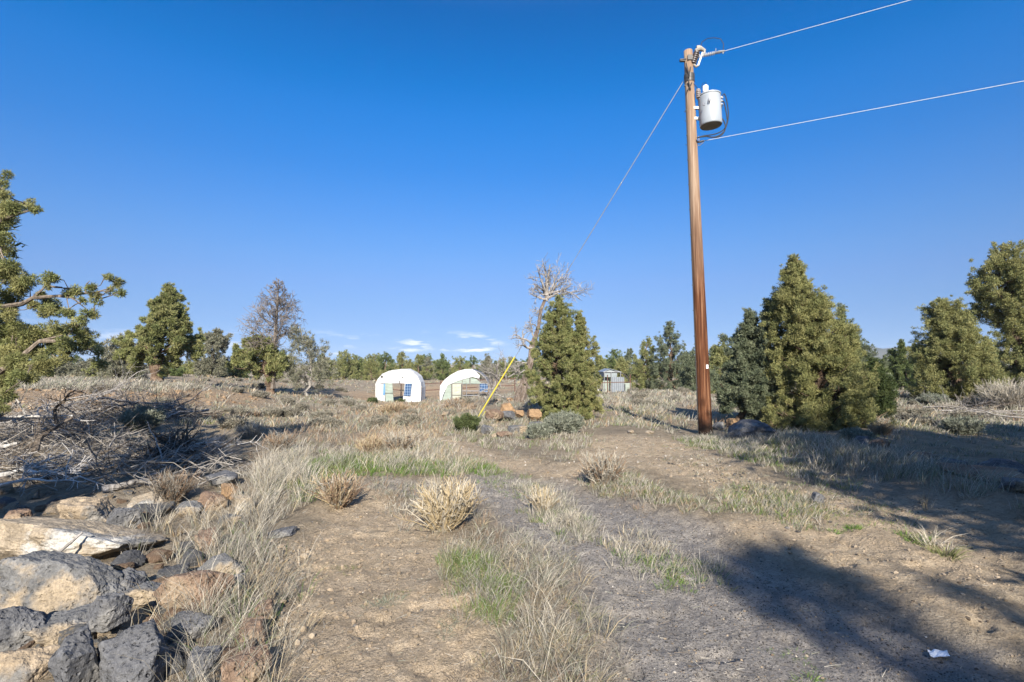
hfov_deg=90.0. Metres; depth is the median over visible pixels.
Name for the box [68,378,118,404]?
dead branch
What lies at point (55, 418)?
dead branch
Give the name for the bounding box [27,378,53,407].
dead branch
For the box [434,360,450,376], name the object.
juniper tree
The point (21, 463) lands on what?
dead branch
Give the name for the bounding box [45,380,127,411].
dead branch
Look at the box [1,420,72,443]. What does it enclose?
dead branch
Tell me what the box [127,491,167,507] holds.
rock
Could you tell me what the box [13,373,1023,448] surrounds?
scrub grass
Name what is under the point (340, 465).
green grass
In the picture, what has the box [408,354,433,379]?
juniper tree
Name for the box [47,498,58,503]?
rubble stone
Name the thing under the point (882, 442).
rock
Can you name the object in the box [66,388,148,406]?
dead branch
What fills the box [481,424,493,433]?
rock
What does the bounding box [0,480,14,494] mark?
rubble stone
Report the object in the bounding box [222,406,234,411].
sage bush
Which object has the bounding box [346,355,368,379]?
juniper tree
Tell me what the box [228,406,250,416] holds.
sage bush
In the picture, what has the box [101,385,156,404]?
dead branch
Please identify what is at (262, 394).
sage bush
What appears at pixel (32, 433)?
dead branch
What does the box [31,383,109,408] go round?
dead branch
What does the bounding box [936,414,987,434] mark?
shrub
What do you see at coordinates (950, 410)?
dead branch
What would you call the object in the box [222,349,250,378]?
juniper tree
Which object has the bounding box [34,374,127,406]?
dead branch
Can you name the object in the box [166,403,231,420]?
dead branch
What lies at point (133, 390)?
dead branch
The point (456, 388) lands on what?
door
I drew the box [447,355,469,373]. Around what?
juniper tree
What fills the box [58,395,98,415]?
dead branch
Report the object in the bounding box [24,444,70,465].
dead branch
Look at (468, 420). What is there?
green shrub
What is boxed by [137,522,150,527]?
rubble stone
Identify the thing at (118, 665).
rock
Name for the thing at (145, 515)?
rubble stone
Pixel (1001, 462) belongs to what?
rock
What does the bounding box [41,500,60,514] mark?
rubble stone
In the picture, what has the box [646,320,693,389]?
juniper tree
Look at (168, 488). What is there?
dry shrub
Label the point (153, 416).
bush
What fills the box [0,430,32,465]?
dead branch
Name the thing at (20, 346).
juniper tree
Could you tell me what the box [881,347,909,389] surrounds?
juniper tree
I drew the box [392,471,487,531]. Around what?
dry shrub
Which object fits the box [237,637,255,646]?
rubble stone
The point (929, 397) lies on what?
sage bush
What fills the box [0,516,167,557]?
rock
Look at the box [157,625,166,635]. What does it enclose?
rubble stone
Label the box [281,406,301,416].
sage bush
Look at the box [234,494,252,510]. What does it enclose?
rock
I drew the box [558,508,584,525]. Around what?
dry shrub
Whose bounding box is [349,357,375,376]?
juniper tree
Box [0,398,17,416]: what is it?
dead branch
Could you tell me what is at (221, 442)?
dead branch
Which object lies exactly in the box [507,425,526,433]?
rock
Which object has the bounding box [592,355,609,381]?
juniper tree
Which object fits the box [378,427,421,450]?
dry shrub
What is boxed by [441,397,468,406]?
dry shrub
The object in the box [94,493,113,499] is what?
rubble stone
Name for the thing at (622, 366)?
juniper tree
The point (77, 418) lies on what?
dead branch
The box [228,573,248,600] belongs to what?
rock
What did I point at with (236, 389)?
sage bush
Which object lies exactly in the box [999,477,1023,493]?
rock
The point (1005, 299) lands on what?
juniper tree
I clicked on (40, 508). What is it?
rubble stone
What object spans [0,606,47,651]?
rock
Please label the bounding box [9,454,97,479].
dead branch
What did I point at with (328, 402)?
sage bush
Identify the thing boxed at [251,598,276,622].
rock
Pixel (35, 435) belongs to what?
dead branch
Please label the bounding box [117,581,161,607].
rock
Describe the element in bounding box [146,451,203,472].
dead branch
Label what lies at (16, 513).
rock
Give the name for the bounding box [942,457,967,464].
rock
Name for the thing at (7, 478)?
dead branch
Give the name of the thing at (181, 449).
dead branch
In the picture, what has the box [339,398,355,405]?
sage bush
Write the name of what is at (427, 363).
juniper tree
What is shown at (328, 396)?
sage bush
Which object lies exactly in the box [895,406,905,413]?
sage bush
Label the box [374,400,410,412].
dry shrub
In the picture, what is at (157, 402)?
dead branch
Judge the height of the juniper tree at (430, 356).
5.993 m
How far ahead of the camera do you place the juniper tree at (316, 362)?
103.78 m
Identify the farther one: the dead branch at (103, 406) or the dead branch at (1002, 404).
the dead branch at (1002, 404)
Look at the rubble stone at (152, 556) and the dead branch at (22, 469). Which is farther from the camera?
the dead branch at (22, 469)
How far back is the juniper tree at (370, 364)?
73.64 m
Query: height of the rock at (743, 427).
0.484 m
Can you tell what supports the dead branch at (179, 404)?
on the dead branch at (171, 406)
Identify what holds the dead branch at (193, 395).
on the brush twigs
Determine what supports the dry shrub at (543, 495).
on the ground at (998, 520)
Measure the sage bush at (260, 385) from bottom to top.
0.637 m
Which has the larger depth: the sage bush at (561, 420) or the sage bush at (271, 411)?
the sage bush at (271, 411)
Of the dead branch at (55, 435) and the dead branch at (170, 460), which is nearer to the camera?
the dead branch at (170, 460)
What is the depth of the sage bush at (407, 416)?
13.70 m
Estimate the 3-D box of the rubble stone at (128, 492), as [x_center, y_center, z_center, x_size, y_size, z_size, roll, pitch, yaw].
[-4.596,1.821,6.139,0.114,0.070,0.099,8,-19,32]
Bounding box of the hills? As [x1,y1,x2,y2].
[866,346,1012,362]
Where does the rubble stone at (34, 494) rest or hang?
on the ground at (998, 520)
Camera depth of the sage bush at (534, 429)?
11.05 m
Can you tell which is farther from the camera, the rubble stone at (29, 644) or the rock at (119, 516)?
the rock at (119, 516)
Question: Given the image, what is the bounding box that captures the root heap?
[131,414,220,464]
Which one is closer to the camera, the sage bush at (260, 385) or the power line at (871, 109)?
the power line at (871, 109)
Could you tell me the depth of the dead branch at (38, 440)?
8.16 m
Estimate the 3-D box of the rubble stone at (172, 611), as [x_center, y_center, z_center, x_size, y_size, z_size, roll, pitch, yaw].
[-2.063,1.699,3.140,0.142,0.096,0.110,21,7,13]
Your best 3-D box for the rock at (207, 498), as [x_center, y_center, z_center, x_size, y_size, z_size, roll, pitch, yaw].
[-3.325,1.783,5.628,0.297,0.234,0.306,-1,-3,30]
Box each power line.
[704,81,1022,140]
[725,0,909,50]
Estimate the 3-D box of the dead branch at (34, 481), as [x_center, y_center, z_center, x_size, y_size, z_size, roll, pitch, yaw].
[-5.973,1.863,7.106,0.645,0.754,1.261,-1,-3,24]
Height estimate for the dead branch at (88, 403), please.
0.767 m
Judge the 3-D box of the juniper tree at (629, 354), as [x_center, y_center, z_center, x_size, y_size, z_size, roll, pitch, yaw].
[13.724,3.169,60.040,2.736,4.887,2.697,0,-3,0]
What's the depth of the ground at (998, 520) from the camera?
4.11 m
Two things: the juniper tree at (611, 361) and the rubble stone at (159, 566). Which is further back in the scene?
the juniper tree at (611, 361)
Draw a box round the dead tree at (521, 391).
[504,253,594,402]
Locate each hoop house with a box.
[375,369,425,402]
[440,369,490,400]
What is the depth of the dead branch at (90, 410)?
13.35 m
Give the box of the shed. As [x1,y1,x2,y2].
[598,368,629,391]
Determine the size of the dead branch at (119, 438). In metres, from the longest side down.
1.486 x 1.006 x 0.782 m
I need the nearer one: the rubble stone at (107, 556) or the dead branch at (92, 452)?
the rubble stone at (107, 556)
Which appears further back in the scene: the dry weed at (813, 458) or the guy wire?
the guy wire
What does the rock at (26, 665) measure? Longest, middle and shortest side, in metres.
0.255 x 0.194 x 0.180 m
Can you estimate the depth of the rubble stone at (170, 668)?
2.62 m
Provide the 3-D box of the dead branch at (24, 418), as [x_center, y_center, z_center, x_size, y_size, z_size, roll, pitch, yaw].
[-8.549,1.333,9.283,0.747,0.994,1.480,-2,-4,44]
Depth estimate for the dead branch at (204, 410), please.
13.33 m
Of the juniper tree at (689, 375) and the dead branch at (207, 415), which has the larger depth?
the juniper tree at (689, 375)
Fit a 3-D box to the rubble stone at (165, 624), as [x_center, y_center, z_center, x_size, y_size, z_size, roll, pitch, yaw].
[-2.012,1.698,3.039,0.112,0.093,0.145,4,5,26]
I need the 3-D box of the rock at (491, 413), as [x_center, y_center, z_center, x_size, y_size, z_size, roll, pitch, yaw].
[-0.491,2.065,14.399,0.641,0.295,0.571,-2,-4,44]
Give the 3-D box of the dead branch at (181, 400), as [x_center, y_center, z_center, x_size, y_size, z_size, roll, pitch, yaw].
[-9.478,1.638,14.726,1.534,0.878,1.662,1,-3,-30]
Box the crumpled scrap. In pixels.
[928,649,949,656]
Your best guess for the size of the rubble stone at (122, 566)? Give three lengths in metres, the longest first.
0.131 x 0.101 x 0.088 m
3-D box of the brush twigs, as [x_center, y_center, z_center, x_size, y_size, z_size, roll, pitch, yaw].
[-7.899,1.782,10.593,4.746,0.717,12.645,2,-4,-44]
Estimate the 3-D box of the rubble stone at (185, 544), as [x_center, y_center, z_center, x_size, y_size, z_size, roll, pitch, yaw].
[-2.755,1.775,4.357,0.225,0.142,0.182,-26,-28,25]
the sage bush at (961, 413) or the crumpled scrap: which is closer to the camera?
the crumpled scrap
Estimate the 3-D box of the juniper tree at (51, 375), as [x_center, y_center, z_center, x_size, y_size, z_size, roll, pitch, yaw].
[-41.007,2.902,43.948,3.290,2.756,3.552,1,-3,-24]
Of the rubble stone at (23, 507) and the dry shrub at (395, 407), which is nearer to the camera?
the rubble stone at (23, 507)
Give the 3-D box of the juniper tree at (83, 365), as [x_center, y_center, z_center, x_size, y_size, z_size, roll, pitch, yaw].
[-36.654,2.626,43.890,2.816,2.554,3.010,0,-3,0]
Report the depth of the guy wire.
13.79 m
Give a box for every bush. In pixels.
[88,382,116,393]
[117,402,166,429]
[150,396,177,404]
[211,412,226,418]
[215,414,251,428]
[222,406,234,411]
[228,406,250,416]
[230,411,250,417]
[232,386,244,392]
[250,391,269,397]
[250,409,263,416]
[252,382,264,388]
[263,406,283,416]
[280,396,295,404]
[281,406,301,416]
[292,401,309,410]
[309,409,334,417]
[309,414,335,426]
[321,399,332,405]
[324,393,336,398]
[325,419,347,427]
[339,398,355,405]
[350,404,368,410]
[365,413,390,427]
[394,412,421,425]
[401,407,417,413]
[440,408,455,413]
[459,396,474,403]
[522,421,557,438]
[542,409,584,433]
[626,387,638,393]
[631,391,647,399]
[633,399,651,405]
[669,395,680,400]
[676,386,690,392]
[837,426,876,441]
[895,394,905,399]
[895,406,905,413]
[895,411,919,421]
[907,400,920,404]
[907,407,932,415]
[909,392,952,404]
[910,415,937,426]
[949,410,975,417]
[958,397,979,407]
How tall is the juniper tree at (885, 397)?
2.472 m
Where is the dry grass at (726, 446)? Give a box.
[16,376,1023,681]
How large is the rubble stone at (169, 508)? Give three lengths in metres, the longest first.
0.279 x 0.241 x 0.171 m
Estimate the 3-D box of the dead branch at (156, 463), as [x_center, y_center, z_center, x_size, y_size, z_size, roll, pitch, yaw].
[-4.585,1.684,7.932,0.674,1.009,1.577,-2,-3,35]
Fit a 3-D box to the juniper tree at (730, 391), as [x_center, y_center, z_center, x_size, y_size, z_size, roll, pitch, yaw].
[6.402,0.713,14.095,1.653,3.416,1.502,1,-3,-22]
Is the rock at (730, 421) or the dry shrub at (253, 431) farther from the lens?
the rock at (730, 421)
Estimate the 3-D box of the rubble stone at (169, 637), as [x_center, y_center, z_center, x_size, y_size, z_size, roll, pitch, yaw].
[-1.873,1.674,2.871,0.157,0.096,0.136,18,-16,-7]
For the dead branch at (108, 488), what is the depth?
6.37 m
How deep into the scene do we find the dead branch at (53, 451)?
7.97 m
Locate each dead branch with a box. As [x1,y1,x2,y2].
[0,389,93,439]
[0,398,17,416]
[0,399,81,424]
[0,402,57,427]
[0,408,55,454]
[0,418,47,472]
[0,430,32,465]
[0,440,16,452]
[0,443,106,496]
[0,444,57,478]
[0,447,78,483]
[0,461,76,480]
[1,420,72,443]
[2,438,66,458]
[6,405,44,419]
[8,451,37,464]
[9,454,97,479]
[17,391,74,414]
[17,400,67,430]
[19,417,75,453]
[23,393,123,439]
[24,407,112,428]
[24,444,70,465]
[25,395,78,428]
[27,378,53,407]
[27,454,103,482]
[27,455,97,489]
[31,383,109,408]
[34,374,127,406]
[36,394,71,429]
[39,404,83,415]
[40,410,123,471]
[40,438,65,465]
[41,396,95,414]
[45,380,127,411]
[46,397,121,412]
[46,428,127,447]
[47,408,97,441]
[48,387,83,423]
[50,440,129,473]
[51,392,119,414]
[55,407,109,435]
[57,396,135,422]
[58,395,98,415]
[58,532,82,551]
[63,403,118,426]
[64,381,137,420]
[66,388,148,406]
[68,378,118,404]
[74,387,143,420]
[76,368,118,409]
[76,377,138,419]
[79,425,113,450]
[79,441,142,474]
[82,393,140,420]
[85,354,155,400]
[94,438,136,454]
[97,377,136,411]
[100,421,153,462]
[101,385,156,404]
[101,468,164,492]
[103,413,161,451]
[114,374,153,413]
[123,394,186,409]
[123,440,179,475]
[128,376,180,405]
[131,389,192,410]
[146,421,195,466]
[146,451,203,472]
[151,430,258,480]
[152,392,190,417]
[153,386,212,413]
[153,392,209,412]
[153,422,266,465]
[154,388,203,408]
[156,440,223,461]
[157,427,259,461]
[163,396,209,422]
[164,382,209,411]
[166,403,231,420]
[167,385,217,419]
[171,402,233,418]
[174,383,202,409]
[174,419,213,449]
[178,433,266,452]
[908,388,963,407]
[923,398,986,411]
[935,395,985,415]
[942,389,1023,418]
[958,398,1011,414]
[962,404,1023,414]
[975,396,1023,418]
[984,398,1020,412]
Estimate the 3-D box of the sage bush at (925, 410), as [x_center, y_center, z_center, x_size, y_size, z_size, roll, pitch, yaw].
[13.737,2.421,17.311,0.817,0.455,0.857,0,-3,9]
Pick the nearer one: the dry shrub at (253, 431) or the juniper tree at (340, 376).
the dry shrub at (253, 431)
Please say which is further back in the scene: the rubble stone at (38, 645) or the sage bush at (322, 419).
the sage bush at (322, 419)
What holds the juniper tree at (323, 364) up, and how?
on the ground at (998, 520)
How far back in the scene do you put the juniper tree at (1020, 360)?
25.09 m
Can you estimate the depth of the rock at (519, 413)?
15.18 m
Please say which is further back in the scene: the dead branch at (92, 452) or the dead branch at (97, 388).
the dead branch at (97, 388)
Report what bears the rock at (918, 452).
on the ground at (998, 520)
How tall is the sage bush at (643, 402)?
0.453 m
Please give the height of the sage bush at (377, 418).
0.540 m
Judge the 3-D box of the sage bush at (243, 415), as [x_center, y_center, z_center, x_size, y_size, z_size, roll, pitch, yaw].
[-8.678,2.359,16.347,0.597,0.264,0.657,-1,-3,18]
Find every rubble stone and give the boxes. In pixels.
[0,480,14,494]
[0,496,16,507]
[3,501,20,514]
[17,505,29,508]
[17,640,34,649]
[23,489,40,500]
[31,643,44,647]
[34,504,48,511]
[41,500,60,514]
[44,673,52,679]
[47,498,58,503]
[58,623,95,645]
[93,636,107,649]
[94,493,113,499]
[94,624,120,638]
[95,551,122,559]
[110,549,145,568]
[114,562,134,570]
[116,499,126,503]
[123,490,133,494]
[129,516,146,523]
[132,503,166,519]
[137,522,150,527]
[140,511,149,519]
[142,614,162,625]
[145,549,174,562]
[148,601,165,614]
[153,563,163,568]
[153,576,166,582]
[156,562,190,577]
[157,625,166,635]
[158,501,176,513]
[160,617,171,633]
[162,607,183,620]
[164,631,193,646]
[164,651,185,676]
[168,639,188,657]
[177,540,194,554]
[179,548,205,565]
[183,604,199,611]
[199,664,221,681]
[219,646,245,663]
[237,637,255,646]
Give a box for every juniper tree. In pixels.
[0,168,128,413]
[31,361,61,376]
[50,356,91,375]
[63,354,84,365]
[68,358,96,376]
[81,367,107,376]
[96,332,149,379]
[110,281,206,381]
[169,367,184,376]
[181,361,203,373]
[191,327,233,377]
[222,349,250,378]
[225,278,309,393]
[276,323,338,395]
[307,352,324,375]
[314,359,343,379]
[330,349,360,379]
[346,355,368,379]
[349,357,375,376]
[356,358,386,379]
[364,353,389,377]
[377,351,395,377]
[387,350,415,370]
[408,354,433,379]
[416,353,434,376]
[419,356,436,378]
[427,353,450,379]
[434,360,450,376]
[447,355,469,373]
[464,355,482,378]
[477,353,499,379]
[488,357,512,379]
[506,358,526,379]
[519,359,541,376]
[523,294,595,420]
[564,310,604,417]
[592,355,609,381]
[600,348,626,380]
[610,357,629,384]
[623,348,637,382]
[625,336,663,389]
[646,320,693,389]
[676,343,718,391]
[708,341,731,393]
[711,307,775,421]
[736,297,794,426]
[758,253,898,432]
[826,302,892,401]
[851,355,899,417]
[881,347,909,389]
[892,339,919,389]
[902,295,1019,401]
[907,344,929,386]
[963,240,1023,389]
[1003,334,1023,389]
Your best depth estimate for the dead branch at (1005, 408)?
15.92 m
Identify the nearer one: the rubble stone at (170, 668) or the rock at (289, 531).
the rubble stone at (170, 668)
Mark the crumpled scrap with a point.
(936, 653)
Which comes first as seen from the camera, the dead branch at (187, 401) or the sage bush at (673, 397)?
the dead branch at (187, 401)
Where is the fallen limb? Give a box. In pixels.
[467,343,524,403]
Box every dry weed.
[801,447,825,468]
[920,489,936,509]
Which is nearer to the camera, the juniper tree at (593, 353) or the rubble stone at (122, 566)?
the rubble stone at (122, 566)
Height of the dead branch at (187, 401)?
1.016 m
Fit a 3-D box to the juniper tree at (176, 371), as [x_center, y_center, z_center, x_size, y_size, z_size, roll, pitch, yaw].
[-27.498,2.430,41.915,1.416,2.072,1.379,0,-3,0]
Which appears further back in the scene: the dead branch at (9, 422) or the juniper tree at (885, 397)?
the juniper tree at (885, 397)
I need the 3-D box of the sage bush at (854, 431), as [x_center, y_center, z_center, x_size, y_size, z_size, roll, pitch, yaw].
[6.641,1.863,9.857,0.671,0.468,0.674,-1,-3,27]
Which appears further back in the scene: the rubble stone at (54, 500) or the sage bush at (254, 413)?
the sage bush at (254, 413)
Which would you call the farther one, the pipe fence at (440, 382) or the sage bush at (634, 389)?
the pipe fence at (440, 382)
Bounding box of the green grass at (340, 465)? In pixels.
[269,439,977,681]
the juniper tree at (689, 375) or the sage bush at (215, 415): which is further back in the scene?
the juniper tree at (689, 375)
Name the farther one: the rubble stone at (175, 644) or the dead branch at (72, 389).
the dead branch at (72, 389)
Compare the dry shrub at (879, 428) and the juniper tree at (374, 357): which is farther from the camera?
the juniper tree at (374, 357)
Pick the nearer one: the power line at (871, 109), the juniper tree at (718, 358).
the power line at (871, 109)
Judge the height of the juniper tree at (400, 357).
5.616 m
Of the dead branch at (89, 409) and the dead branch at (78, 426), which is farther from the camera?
the dead branch at (89, 409)
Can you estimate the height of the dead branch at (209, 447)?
0.983 m
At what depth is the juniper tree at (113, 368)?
33.17 m
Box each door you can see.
[385,383,393,401]
[452,384,461,398]
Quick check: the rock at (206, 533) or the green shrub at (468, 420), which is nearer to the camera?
the rock at (206, 533)
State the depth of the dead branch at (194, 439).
9.01 m
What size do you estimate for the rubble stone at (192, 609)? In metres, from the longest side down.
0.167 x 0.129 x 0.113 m
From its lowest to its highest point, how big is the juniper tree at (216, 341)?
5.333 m
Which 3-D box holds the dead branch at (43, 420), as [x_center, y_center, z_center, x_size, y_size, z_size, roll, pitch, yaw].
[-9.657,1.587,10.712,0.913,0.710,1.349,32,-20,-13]
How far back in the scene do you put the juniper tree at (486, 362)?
77.52 m
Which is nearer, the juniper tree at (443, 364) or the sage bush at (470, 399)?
the sage bush at (470, 399)
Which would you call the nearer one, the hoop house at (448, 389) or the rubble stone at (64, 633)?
the rubble stone at (64, 633)
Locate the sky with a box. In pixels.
[0,0,1023,363]
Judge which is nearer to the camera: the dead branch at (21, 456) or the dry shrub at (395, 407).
the dead branch at (21, 456)
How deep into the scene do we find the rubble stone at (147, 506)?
5.28 m
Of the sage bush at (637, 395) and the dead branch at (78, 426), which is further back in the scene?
the sage bush at (637, 395)
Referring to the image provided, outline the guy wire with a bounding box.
[478,81,683,416]
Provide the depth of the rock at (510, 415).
14.46 m
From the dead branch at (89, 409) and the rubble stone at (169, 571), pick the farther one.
the dead branch at (89, 409)
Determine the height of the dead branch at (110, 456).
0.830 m
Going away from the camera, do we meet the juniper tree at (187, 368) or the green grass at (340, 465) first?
the green grass at (340, 465)
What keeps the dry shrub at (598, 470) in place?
on the ground at (998, 520)
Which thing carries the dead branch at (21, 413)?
on the brush twigs
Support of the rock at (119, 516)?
on the ground at (998, 520)
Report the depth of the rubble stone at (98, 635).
2.98 m
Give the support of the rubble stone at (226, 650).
on the ground at (998, 520)
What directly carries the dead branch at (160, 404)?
on the ground at (998, 520)
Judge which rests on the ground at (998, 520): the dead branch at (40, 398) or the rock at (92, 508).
the rock at (92, 508)
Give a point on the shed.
(612, 374)
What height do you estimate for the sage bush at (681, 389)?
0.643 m
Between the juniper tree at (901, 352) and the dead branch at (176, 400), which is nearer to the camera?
the dead branch at (176, 400)
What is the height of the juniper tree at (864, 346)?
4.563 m
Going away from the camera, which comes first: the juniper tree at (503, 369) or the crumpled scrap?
the crumpled scrap
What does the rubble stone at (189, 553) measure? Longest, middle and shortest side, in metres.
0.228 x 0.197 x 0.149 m
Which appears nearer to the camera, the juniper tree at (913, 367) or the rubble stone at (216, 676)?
the rubble stone at (216, 676)
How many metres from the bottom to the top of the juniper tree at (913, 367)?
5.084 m
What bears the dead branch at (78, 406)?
on the ground at (998, 520)
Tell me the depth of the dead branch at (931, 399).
19.50 m
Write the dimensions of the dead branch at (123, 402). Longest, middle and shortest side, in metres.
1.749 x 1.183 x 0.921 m
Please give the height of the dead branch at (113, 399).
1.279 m
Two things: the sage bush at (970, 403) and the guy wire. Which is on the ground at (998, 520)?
the sage bush at (970, 403)
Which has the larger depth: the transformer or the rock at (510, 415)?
the rock at (510, 415)
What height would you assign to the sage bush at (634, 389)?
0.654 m
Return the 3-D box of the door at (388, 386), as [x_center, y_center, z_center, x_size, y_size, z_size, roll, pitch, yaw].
[-8.808,3.744,36.777,0.630,1.470,0.067,0,-3,0]
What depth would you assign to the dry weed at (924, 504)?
5.44 m
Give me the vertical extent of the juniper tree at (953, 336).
5.357 m
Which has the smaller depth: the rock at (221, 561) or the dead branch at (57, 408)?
the rock at (221, 561)
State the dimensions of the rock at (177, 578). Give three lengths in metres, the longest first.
0.425 x 0.367 x 0.296 m
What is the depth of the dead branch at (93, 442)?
8.88 m
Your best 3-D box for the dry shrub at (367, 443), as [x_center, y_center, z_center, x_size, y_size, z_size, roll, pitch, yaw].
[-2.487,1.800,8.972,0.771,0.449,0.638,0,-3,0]
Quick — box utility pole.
[679,37,724,434]
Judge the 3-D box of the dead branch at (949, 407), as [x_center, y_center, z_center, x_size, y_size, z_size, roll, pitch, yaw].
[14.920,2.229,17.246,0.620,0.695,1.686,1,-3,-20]
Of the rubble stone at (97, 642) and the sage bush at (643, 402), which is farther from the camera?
the sage bush at (643, 402)
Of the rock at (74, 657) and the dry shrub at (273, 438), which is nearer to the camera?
the rock at (74, 657)
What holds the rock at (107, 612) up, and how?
on the ground at (998, 520)
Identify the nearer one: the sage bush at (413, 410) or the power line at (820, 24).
the power line at (820, 24)
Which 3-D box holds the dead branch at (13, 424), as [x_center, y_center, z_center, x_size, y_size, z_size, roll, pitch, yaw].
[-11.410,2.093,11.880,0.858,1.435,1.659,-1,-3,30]
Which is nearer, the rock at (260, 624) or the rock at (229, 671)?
the rock at (229, 671)
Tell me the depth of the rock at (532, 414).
14.63 m
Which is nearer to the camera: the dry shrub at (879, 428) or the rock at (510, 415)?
the dry shrub at (879, 428)
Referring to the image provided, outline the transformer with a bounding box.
[693,83,728,137]
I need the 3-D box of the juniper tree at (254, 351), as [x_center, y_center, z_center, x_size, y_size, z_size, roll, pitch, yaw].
[-14.324,-0.269,30.273,4.073,7.144,4.793,0,-3,0]
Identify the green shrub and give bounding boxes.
[367,397,377,403]
[452,412,480,431]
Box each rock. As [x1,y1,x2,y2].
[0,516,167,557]
[0,550,125,614]
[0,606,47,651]
[0,644,59,681]
[3,508,32,518]
[20,603,90,646]
[48,624,99,681]
[57,496,114,522]
[86,592,133,632]
[97,618,172,681]
[106,507,141,528]
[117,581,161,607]
[118,567,147,589]
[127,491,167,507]
[151,570,234,612]
[171,610,216,639]
[175,500,203,515]
[186,645,221,681]
[194,527,218,552]
[197,552,244,574]
[198,491,227,512]
[205,470,237,486]
[217,513,244,527]
[221,483,242,499]
[221,643,271,681]
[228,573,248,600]
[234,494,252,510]
[235,616,267,645]
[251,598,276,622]
[268,526,296,537]
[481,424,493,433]
[485,409,503,419]
[496,431,512,437]
[500,402,514,411]
[502,411,516,419]
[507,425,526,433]
[515,410,523,417]
[527,409,541,421]
[712,422,723,429]
[726,418,736,426]
[728,419,777,439]
[810,492,824,504]
[820,471,832,476]
[854,436,869,444]
[867,439,890,448]
[906,451,938,461]
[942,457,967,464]
[974,458,1023,473]
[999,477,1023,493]
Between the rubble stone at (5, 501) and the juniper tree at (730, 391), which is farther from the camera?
the juniper tree at (730, 391)
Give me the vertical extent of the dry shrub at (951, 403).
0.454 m
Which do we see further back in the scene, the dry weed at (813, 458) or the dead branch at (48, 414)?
the dead branch at (48, 414)
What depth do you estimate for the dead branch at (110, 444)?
8.76 m
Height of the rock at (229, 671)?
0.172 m
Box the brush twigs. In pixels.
[0,401,256,498]
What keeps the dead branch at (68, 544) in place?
on the rock at (29, 534)
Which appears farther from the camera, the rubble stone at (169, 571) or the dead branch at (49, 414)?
the dead branch at (49, 414)
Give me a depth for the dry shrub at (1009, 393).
18.51 m
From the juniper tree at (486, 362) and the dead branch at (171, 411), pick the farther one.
the juniper tree at (486, 362)
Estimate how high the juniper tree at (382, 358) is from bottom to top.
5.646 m
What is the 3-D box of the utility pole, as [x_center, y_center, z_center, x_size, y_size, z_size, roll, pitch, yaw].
[4.537,-2.305,12.072,1.013,9.790,0.391,-1,-3,16]
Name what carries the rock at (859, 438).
on the ground at (998, 520)
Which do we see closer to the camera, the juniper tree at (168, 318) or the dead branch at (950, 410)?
the dead branch at (950, 410)
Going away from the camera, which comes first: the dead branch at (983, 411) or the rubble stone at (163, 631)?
the rubble stone at (163, 631)
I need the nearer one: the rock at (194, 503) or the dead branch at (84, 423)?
the rock at (194, 503)
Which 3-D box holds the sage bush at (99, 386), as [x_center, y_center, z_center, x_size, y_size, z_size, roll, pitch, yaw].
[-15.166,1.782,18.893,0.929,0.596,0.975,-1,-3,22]
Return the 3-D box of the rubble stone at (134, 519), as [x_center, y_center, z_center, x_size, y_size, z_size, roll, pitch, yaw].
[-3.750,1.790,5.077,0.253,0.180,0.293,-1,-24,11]
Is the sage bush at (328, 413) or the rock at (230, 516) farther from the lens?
the sage bush at (328, 413)
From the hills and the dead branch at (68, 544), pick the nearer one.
the dead branch at (68, 544)
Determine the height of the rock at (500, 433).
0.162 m
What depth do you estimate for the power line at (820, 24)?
10.94 m
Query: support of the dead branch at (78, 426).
on the ground at (998, 520)
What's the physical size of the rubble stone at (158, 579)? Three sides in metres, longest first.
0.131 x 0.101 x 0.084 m
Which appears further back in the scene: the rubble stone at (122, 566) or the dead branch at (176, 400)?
the dead branch at (176, 400)
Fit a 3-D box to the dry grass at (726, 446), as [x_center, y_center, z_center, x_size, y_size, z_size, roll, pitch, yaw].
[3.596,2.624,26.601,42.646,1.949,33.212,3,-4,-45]
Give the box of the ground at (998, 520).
[0,364,1023,681]
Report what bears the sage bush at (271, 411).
on the ground at (998, 520)
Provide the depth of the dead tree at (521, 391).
21.53 m
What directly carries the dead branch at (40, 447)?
on the ground at (998, 520)
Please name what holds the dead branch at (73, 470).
on the ground at (998, 520)
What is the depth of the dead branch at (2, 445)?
8.05 m
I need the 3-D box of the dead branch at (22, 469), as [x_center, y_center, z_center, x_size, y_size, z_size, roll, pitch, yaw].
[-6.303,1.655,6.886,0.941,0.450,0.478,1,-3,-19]
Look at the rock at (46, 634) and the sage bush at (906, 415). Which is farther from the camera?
the sage bush at (906, 415)
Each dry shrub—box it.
[134,466,200,502]
[232,419,268,438]
[261,428,302,449]
[302,467,372,509]
[354,432,391,453]
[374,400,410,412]
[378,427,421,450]
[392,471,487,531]
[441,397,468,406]
[522,484,564,511]
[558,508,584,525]
[576,448,631,484]
[865,419,894,434]
[934,400,961,409]
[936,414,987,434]
[963,376,1023,409]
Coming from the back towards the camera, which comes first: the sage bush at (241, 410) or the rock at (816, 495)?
the sage bush at (241, 410)
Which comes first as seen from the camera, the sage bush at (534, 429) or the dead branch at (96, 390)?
the sage bush at (534, 429)
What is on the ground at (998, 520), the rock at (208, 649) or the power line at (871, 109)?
the rock at (208, 649)
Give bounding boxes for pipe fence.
[393,378,514,397]
[602,374,630,391]
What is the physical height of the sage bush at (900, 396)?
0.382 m
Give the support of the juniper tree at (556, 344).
on the ground at (998, 520)
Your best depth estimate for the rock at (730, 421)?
13.67 m
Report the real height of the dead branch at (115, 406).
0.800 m
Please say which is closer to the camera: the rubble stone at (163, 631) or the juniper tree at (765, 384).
the rubble stone at (163, 631)

